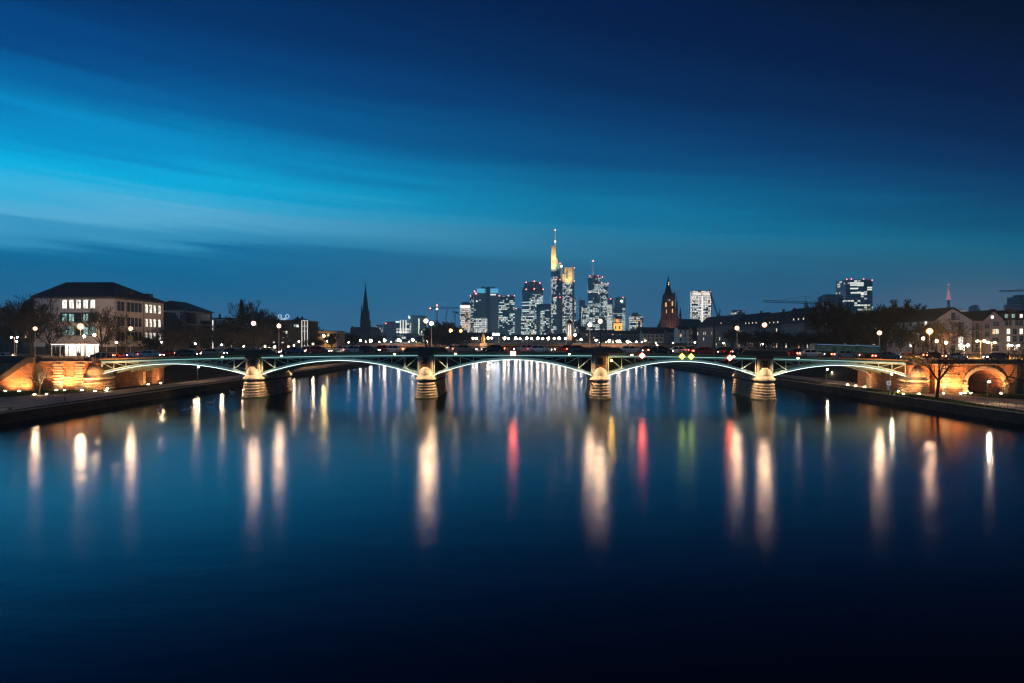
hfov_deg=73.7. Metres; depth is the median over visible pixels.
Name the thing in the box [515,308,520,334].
office tower
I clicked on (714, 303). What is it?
luffing crane
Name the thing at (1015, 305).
tower block
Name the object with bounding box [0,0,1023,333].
sky
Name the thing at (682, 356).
navigation sign
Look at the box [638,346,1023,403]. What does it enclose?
riverbank
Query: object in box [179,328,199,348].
tree
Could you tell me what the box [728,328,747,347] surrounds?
tree
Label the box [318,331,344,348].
brick hall
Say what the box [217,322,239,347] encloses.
tree
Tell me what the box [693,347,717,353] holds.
car
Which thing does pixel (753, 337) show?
tree
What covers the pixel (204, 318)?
window
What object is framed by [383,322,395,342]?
apartment block
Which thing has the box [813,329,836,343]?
tree
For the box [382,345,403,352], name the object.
car
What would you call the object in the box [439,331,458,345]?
tree
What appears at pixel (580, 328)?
town block
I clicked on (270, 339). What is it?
tree
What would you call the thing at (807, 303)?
tower crane
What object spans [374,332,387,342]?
tree
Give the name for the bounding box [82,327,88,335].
window
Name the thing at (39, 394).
lawn
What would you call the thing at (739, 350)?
car
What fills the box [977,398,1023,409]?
quay railing
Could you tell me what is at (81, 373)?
stone abutment
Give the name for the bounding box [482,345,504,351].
car
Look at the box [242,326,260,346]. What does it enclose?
tree
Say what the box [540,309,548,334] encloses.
office block
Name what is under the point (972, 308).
office tower
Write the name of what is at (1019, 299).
tower block
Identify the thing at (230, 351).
car
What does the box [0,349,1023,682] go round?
water
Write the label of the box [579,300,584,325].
office tower
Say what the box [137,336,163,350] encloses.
tree
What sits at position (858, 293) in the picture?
glass tower
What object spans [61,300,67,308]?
window
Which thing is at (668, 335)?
town house
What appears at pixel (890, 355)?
car
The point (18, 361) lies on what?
road
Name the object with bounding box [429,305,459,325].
tower crane
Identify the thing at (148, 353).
car
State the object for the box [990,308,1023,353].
row house
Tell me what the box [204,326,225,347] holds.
tree
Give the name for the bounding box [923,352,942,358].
car
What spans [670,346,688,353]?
car
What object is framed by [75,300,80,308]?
window
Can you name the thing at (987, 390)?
path lamp
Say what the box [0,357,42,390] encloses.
stone stairs
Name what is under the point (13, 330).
tree
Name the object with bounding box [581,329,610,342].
town block
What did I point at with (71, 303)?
window
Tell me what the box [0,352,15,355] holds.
car
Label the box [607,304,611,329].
office tower
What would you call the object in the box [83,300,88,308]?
window
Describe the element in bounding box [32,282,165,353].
school building
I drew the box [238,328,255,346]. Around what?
tree
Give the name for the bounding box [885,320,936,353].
tree
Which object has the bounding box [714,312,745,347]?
row house
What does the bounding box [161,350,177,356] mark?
car
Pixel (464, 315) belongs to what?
office tower
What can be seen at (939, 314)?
gable house
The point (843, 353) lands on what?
car
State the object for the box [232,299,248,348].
conifer
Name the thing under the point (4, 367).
retaining wall
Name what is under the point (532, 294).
round tower
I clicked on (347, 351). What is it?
car
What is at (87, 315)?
window
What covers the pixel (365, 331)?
church
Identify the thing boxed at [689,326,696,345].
town house
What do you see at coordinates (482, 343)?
golden spire
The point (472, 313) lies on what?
office tower
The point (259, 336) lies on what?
tree
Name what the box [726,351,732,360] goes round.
navigation sign
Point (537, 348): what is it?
car
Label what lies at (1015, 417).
quay wall
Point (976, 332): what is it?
house wing
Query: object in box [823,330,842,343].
tree
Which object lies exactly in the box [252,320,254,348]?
street lamp
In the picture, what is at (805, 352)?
car
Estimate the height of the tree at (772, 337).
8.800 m
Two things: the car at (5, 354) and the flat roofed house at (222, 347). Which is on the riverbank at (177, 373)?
the flat roofed house at (222, 347)
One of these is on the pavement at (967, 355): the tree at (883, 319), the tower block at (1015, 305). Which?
the tree at (883, 319)
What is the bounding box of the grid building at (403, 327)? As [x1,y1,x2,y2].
[396,320,410,333]
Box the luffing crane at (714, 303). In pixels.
[709,290,720,315]
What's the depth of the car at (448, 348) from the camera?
128.35 m
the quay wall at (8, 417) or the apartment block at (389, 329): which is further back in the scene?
the apartment block at (389, 329)
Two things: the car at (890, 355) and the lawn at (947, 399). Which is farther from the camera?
the car at (890, 355)
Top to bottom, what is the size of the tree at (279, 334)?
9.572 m
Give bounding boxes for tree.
[0,291,67,355]
[0,298,48,354]
[0,310,23,352]
[12,316,85,355]
[25,366,52,393]
[64,306,131,351]
[99,327,146,351]
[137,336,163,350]
[140,327,180,352]
[162,330,183,349]
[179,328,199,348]
[189,324,222,351]
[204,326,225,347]
[213,315,255,347]
[215,318,244,347]
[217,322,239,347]
[224,326,249,348]
[227,298,269,329]
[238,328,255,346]
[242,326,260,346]
[244,325,272,347]
[247,309,281,347]
[254,314,288,346]
[257,325,281,345]
[260,330,275,346]
[269,328,288,347]
[302,336,315,345]
[311,337,324,345]
[323,333,338,348]
[345,332,361,345]
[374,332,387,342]
[415,327,441,345]
[421,324,446,345]
[428,320,455,345]
[428,329,450,345]
[437,322,466,345]
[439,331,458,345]
[444,321,471,344]
[455,327,470,344]
[456,333,475,344]
[688,328,696,340]
[719,329,737,348]
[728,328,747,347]
[735,332,752,347]
[748,335,760,348]
[753,328,772,348]
[760,332,776,348]
[765,329,779,349]
[766,331,778,349]
[775,330,792,350]
[781,335,794,349]
[787,334,801,348]
[792,331,807,348]
[796,332,813,348]
[803,336,819,346]
[804,301,844,334]
[808,297,852,332]
[808,301,863,340]
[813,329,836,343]
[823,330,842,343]
[834,327,860,344]
[853,328,875,344]
[854,304,896,351]
[863,299,912,331]
[866,326,893,347]
[883,299,926,332]
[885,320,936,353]
[886,323,918,353]
[898,303,921,316]
[903,337,972,398]
[910,323,945,350]
[915,318,974,353]
[983,337,1023,403]
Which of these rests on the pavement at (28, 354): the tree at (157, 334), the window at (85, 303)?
the tree at (157, 334)
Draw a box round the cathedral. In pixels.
[657,276,701,327]
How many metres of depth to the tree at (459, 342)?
449.38 m
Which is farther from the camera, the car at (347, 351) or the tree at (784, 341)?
the tree at (784, 341)
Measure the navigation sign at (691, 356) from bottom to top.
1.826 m
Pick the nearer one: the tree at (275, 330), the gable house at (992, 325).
the gable house at (992, 325)
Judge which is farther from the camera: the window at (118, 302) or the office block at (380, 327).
the office block at (380, 327)
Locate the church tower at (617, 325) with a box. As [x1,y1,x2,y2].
[612,316,622,329]
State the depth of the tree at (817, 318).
260.30 m
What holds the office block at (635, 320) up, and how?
on the ground
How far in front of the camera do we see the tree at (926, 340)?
189.94 m
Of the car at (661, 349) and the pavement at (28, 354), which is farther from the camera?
the pavement at (28, 354)
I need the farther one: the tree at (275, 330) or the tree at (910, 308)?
the tree at (275, 330)
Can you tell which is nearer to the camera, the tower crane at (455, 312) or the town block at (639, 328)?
the town block at (639, 328)
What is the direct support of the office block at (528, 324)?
on the ground
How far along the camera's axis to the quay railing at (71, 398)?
96.98 m
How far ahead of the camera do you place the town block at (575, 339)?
800.00 m
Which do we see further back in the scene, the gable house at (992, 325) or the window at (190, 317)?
the window at (190, 317)
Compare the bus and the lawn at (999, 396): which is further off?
the bus
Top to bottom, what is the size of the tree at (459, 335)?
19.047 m
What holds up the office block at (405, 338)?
on the riverbank at (177, 373)
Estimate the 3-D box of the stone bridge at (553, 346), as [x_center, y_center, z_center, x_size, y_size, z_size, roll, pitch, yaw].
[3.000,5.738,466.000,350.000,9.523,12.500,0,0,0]
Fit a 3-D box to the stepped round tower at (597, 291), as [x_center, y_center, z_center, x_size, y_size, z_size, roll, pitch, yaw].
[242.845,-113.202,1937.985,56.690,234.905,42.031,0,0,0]
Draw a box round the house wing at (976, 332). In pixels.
[972,319,981,353]
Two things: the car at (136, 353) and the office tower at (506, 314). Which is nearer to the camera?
the car at (136, 353)
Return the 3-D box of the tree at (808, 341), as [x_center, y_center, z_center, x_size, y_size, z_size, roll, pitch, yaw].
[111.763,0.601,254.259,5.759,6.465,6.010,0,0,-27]
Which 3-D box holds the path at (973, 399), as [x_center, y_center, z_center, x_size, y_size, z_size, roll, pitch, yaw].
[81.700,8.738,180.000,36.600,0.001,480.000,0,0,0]
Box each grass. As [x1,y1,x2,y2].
[971,393,1023,396]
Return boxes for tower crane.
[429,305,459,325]
[452,311,457,325]
[765,296,830,307]
[999,289,1023,291]
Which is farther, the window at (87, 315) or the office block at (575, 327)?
the office block at (575, 327)
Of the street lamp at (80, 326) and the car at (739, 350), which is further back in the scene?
the street lamp at (80, 326)
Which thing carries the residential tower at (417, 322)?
on the riverbank at (177, 373)
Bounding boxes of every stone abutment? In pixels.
[36,356,145,390]
[868,359,1023,393]
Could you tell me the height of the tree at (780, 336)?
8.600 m
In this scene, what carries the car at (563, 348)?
on the arch bridge at (267, 373)
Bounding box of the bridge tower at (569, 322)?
[566,319,572,344]
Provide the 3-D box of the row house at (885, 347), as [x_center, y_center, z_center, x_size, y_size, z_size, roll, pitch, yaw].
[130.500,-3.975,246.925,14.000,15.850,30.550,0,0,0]
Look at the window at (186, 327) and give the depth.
259.07 m
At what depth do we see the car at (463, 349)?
124.20 m
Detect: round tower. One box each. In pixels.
[522,281,543,314]
[587,260,607,329]
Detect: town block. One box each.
[464,331,498,342]
[499,333,548,342]
[549,332,580,342]
[578,326,586,333]
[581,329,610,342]
[610,329,639,342]
[636,326,668,329]
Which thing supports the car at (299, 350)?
on the arch bridge at (267, 373)
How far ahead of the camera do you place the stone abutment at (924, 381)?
114.29 m
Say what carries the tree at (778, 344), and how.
on the pavement at (967, 355)
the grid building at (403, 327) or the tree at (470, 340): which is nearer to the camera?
the tree at (470, 340)
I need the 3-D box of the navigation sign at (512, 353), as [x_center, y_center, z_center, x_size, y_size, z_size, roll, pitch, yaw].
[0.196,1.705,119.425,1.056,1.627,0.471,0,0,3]
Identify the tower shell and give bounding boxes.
[690,291,711,321]
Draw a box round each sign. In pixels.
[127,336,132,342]
[510,347,515,355]
[639,349,645,358]
[678,349,685,359]
[688,350,694,359]
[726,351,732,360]
[886,381,890,396]
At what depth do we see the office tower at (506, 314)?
1480.00 m
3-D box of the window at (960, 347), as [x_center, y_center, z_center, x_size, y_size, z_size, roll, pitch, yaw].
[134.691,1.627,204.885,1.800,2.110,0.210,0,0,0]
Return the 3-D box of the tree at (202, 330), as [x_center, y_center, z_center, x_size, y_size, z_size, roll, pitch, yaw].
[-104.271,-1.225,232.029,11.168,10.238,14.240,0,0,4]
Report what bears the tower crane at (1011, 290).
on the riverbank at (841, 373)
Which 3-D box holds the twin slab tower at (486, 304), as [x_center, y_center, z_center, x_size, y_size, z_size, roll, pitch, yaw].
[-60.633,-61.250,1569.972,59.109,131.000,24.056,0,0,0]
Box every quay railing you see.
[34,390,112,407]
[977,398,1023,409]
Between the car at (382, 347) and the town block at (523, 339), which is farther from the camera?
the town block at (523, 339)
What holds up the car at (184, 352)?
on the arch bridge at (267, 373)
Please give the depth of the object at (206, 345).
272.63 m
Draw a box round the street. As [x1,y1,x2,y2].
[686,348,941,358]
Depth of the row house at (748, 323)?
350.59 m
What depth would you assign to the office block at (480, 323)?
1300.00 m
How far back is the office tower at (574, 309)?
1850.00 m
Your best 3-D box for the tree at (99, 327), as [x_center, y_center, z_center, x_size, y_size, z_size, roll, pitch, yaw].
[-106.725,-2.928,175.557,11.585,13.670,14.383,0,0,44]
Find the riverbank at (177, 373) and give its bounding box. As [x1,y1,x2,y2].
[1,345,374,411]
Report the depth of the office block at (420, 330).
800.00 m
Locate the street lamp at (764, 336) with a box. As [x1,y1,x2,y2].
[763,322,765,349]
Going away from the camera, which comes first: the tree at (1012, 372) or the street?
the tree at (1012, 372)
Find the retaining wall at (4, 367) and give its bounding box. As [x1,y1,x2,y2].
[0,356,40,375]
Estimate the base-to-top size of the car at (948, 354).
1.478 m
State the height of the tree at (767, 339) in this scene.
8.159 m
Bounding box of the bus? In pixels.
[810,343,882,358]
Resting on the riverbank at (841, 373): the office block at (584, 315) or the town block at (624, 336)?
the town block at (624, 336)
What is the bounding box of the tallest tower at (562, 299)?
[551,230,574,333]
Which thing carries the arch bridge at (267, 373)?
in the water
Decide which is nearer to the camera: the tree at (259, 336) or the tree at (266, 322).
the tree at (259, 336)
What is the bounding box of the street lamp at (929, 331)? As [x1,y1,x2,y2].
[927,329,931,358]
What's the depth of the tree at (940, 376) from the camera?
103.65 m
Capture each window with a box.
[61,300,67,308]
[68,300,73,308]
[69,314,73,321]
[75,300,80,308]
[76,314,80,321]
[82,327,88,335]
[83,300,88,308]
[83,314,88,321]
[90,300,95,308]
[117,301,120,310]
[127,302,130,311]
[185,312,196,323]
[185,326,196,335]
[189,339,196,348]
[200,314,210,324]
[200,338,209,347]
[951,312,955,318]
[951,345,955,351]
[958,344,963,349]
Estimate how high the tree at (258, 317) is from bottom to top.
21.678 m
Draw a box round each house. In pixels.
[163,300,214,349]
[163,312,190,350]
[212,314,247,349]
[639,329,664,342]
[664,328,673,342]
[674,326,690,345]
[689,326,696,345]
[696,314,724,347]
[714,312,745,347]
[733,311,770,348]
[757,309,789,349]
[779,305,820,349]
[805,312,851,348]
[835,308,888,351]
[887,307,973,353]
[962,310,1005,353]
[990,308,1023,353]
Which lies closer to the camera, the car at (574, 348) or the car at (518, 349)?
the car at (574, 348)
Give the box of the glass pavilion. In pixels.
[49,343,99,356]
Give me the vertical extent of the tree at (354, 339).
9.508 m
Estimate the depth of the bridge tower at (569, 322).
448.33 m
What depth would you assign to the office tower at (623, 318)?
1650.00 m
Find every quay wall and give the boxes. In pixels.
[0,362,372,424]
[653,363,1023,424]
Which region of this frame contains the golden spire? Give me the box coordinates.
[480,333,486,350]
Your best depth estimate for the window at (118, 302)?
201.91 m
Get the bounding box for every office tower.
[460,302,469,331]
[470,295,473,332]
[499,295,514,334]
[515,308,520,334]
[574,298,575,320]
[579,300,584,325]
[607,298,612,308]
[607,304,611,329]
[614,297,625,329]
[622,307,624,329]
[969,306,976,310]
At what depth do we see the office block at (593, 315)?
1480.00 m
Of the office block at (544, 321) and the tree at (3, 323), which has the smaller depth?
the tree at (3, 323)
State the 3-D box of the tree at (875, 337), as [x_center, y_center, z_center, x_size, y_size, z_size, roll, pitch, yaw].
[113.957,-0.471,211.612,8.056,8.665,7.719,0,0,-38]
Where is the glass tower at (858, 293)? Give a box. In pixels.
[836,279,872,313]
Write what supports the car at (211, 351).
on the arch bridge at (267, 373)
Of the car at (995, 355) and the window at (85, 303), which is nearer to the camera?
the car at (995, 355)
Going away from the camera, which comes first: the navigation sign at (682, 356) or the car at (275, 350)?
the navigation sign at (682, 356)
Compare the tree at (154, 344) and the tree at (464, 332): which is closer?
the tree at (154, 344)
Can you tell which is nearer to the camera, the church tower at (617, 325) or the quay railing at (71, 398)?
the quay railing at (71, 398)
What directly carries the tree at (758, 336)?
on the pavement at (967, 355)
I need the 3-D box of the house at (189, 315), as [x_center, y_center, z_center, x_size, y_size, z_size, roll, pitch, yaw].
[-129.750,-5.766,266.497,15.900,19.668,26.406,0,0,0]
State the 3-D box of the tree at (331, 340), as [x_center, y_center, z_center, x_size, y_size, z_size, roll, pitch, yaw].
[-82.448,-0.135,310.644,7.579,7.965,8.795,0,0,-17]
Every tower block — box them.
[819,294,842,310]
[1004,302,1020,309]
[1007,295,1023,309]
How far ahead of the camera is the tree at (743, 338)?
326.76 m
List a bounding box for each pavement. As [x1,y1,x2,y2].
[10,348,259,356]
[732,348,1021,357]
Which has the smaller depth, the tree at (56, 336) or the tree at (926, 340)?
the tree at (56, 336)
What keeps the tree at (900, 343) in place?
on the pavement at (967, 355)
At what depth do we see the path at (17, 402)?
110.47 m
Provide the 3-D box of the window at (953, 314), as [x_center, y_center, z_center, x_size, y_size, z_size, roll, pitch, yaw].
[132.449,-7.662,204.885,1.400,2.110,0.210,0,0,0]
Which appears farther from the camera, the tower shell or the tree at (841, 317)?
the tower shell
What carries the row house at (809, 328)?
on the pavement at (967, 355)
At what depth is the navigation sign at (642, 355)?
118.07 m
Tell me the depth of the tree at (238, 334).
234.14 m
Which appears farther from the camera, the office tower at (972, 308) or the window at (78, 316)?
the office tower at (972, 308)
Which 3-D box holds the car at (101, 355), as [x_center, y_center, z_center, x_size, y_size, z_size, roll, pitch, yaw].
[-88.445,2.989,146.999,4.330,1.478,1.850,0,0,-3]
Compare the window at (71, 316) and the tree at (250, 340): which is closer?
the window at (71, 316)
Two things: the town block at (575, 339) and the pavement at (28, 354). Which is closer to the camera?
the pavement at (28, 354)
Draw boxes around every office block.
[376,325,382,342]
[392,334,422,342]
[419,327,427,342]
[474,314,486,332]
[521,314,536,334]
[536,304,550,334]
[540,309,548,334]
[573,321,577,333]
[581,305,590,329]
[588,306,598,329]
[612,308,621,322]
[629,313,642,329]
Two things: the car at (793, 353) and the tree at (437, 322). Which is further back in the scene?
the tree at (437, 322)
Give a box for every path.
[0,361,355,411]
[672,362,1023,410]
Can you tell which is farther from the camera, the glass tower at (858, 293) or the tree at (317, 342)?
the glass tower at (858, 293)
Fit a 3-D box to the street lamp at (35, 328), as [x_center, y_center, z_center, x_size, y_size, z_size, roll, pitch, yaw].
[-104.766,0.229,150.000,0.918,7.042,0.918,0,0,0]
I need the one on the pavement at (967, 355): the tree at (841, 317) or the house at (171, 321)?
the tree at (841, 317)
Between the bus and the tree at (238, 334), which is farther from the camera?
the tree at (238, 334)
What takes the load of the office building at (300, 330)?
on the riverbank at (177, 373)
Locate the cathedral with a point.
(670, 318)
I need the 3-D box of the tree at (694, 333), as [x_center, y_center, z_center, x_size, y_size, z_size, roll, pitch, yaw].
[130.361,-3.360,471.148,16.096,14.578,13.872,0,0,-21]
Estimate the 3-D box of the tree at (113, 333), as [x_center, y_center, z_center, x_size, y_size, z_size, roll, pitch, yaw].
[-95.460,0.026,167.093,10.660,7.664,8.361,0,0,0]
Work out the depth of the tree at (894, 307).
225.35 m
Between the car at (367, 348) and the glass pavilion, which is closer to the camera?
the car at (367, 348)
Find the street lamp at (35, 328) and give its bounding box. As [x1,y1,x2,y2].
[34,327,36,355]
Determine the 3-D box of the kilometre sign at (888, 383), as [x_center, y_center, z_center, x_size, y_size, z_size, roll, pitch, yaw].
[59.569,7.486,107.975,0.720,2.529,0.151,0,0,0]
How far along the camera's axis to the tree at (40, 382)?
112.92 m
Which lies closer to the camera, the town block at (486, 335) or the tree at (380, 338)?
the tree at (380, 338)
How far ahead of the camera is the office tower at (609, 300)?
1750.00 m
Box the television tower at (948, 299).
[946,284,950,307]
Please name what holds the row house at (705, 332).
on the riverbank at (841, 373)
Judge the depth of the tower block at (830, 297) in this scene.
1000.00 m
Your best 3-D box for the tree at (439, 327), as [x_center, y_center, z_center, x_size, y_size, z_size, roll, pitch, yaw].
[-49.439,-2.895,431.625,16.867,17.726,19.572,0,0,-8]
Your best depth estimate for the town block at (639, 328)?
806.38 m
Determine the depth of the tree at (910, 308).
224.74 m
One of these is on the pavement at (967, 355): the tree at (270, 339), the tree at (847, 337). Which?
the tree at (847, 337)
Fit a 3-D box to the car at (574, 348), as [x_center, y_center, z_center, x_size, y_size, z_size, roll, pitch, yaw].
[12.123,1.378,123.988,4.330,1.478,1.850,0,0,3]
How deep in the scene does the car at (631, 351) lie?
122.67 m
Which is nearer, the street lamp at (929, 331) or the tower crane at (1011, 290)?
the street lamp at (929, 331)
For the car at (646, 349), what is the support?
on the arch bridge at (267, 373)
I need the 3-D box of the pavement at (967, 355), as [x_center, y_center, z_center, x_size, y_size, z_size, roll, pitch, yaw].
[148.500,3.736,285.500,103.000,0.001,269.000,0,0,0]
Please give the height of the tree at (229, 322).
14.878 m
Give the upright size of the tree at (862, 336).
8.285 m
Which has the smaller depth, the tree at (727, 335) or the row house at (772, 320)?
the row house at (772, 320)
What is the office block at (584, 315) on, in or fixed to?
on the ground
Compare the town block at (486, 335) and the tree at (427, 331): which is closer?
the tree at (427, 331)
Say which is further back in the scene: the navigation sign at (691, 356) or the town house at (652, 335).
the town house at (652, 335)
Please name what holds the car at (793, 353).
on the arch bridge at (267, 373)
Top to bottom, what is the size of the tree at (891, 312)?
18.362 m
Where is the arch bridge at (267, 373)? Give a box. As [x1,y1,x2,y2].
[99,346,907,400]
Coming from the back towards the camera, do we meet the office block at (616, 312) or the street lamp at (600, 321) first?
the office block at (616, 312)
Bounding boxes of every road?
[0,358,111,362]
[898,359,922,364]
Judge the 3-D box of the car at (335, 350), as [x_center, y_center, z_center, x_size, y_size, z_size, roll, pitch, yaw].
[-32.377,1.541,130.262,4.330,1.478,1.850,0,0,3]
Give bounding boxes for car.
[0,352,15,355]
[90,352,111,357]
[115,352,133,357]
[127,351,140,357]
[137,350,163,357]
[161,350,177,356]
[175,349,199,355]
[201,348,226,355]
[224,348,240,354]
[260,347,281,353]
[282,347,306,353]
[306,346,331,353]
[331,346,347,352]
[344,346,365,352]
[358,345,380,352]
[375,345,389,352]
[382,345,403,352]
[446,345,456,350]
[453,345,476,351]
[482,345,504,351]
[514,345,532,351]
[528,345,551,351]
[555,345,573,352]
[567,345,582,351]
[620,346,642,352]
[639,346,652,352]
[648,346,672,353]
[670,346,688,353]
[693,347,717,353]
[714,347,731,354]
[731,348,751,354]
[786,349,802,355]
[797,349,824,356]
[831,350,858,357]
[872,352,900,358]
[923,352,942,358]
[942,353,966,358]
[983,352,1009,358]
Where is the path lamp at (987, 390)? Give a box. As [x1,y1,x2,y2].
[986,380,990,402]
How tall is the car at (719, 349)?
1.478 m
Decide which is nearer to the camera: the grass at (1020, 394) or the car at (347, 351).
the grass at (1020, 394)
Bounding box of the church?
[350,281,379,342]
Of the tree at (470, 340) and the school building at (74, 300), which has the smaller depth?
the school building at (74, 300)
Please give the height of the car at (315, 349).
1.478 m
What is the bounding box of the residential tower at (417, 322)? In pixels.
[409,316,426,333]
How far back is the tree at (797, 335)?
264.90 m
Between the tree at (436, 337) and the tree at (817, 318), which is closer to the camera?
the tree at (817, 318)
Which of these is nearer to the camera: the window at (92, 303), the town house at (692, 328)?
the window at (92, 303)
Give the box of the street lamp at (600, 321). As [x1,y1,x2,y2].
[599,318,601,346]
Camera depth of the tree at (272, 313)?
289.50 m
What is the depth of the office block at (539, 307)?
1420.00 m
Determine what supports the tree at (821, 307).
on the pavement at (967, 355)
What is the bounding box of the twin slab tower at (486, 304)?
[473,286,498,342]
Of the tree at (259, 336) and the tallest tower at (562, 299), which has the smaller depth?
the tree at (259, 336)
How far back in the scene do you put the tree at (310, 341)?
298.41 m
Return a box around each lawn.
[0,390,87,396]
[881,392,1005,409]
[962,393,1023,398]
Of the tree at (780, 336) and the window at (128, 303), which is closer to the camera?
the window at (128, 303)
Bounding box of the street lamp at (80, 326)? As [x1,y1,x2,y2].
[78,325,82,356]
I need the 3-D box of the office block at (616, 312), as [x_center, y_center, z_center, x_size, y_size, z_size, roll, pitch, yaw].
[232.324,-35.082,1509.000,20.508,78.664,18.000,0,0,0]
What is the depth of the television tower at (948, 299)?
2396.46 m
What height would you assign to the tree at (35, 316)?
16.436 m
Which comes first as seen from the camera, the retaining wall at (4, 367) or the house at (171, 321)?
the retaining wall at (4, 367)
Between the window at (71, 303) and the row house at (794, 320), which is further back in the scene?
the row house at (794, 320)
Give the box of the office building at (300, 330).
[269,314,319,347]
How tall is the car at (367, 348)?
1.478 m
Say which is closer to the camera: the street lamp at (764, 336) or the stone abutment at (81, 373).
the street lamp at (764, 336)
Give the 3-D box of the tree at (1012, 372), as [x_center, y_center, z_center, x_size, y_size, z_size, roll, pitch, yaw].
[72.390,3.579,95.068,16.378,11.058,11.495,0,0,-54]
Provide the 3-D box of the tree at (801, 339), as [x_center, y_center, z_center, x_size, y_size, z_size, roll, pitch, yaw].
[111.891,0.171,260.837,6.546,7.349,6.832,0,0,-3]
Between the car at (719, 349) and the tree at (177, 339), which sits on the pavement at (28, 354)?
the tree at (177, 339)
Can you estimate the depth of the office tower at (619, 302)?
1800.00 m
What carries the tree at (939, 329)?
on the pavement at (967, 355)
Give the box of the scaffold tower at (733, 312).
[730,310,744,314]
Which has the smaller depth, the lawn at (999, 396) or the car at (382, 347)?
the lawn at (999, 396)
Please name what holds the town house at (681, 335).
on the riverbank at (841, 373)
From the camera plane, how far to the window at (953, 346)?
204.89 m
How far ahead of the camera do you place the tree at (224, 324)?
247.95 m
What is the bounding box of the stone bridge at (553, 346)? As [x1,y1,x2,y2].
[345,343,696,349]

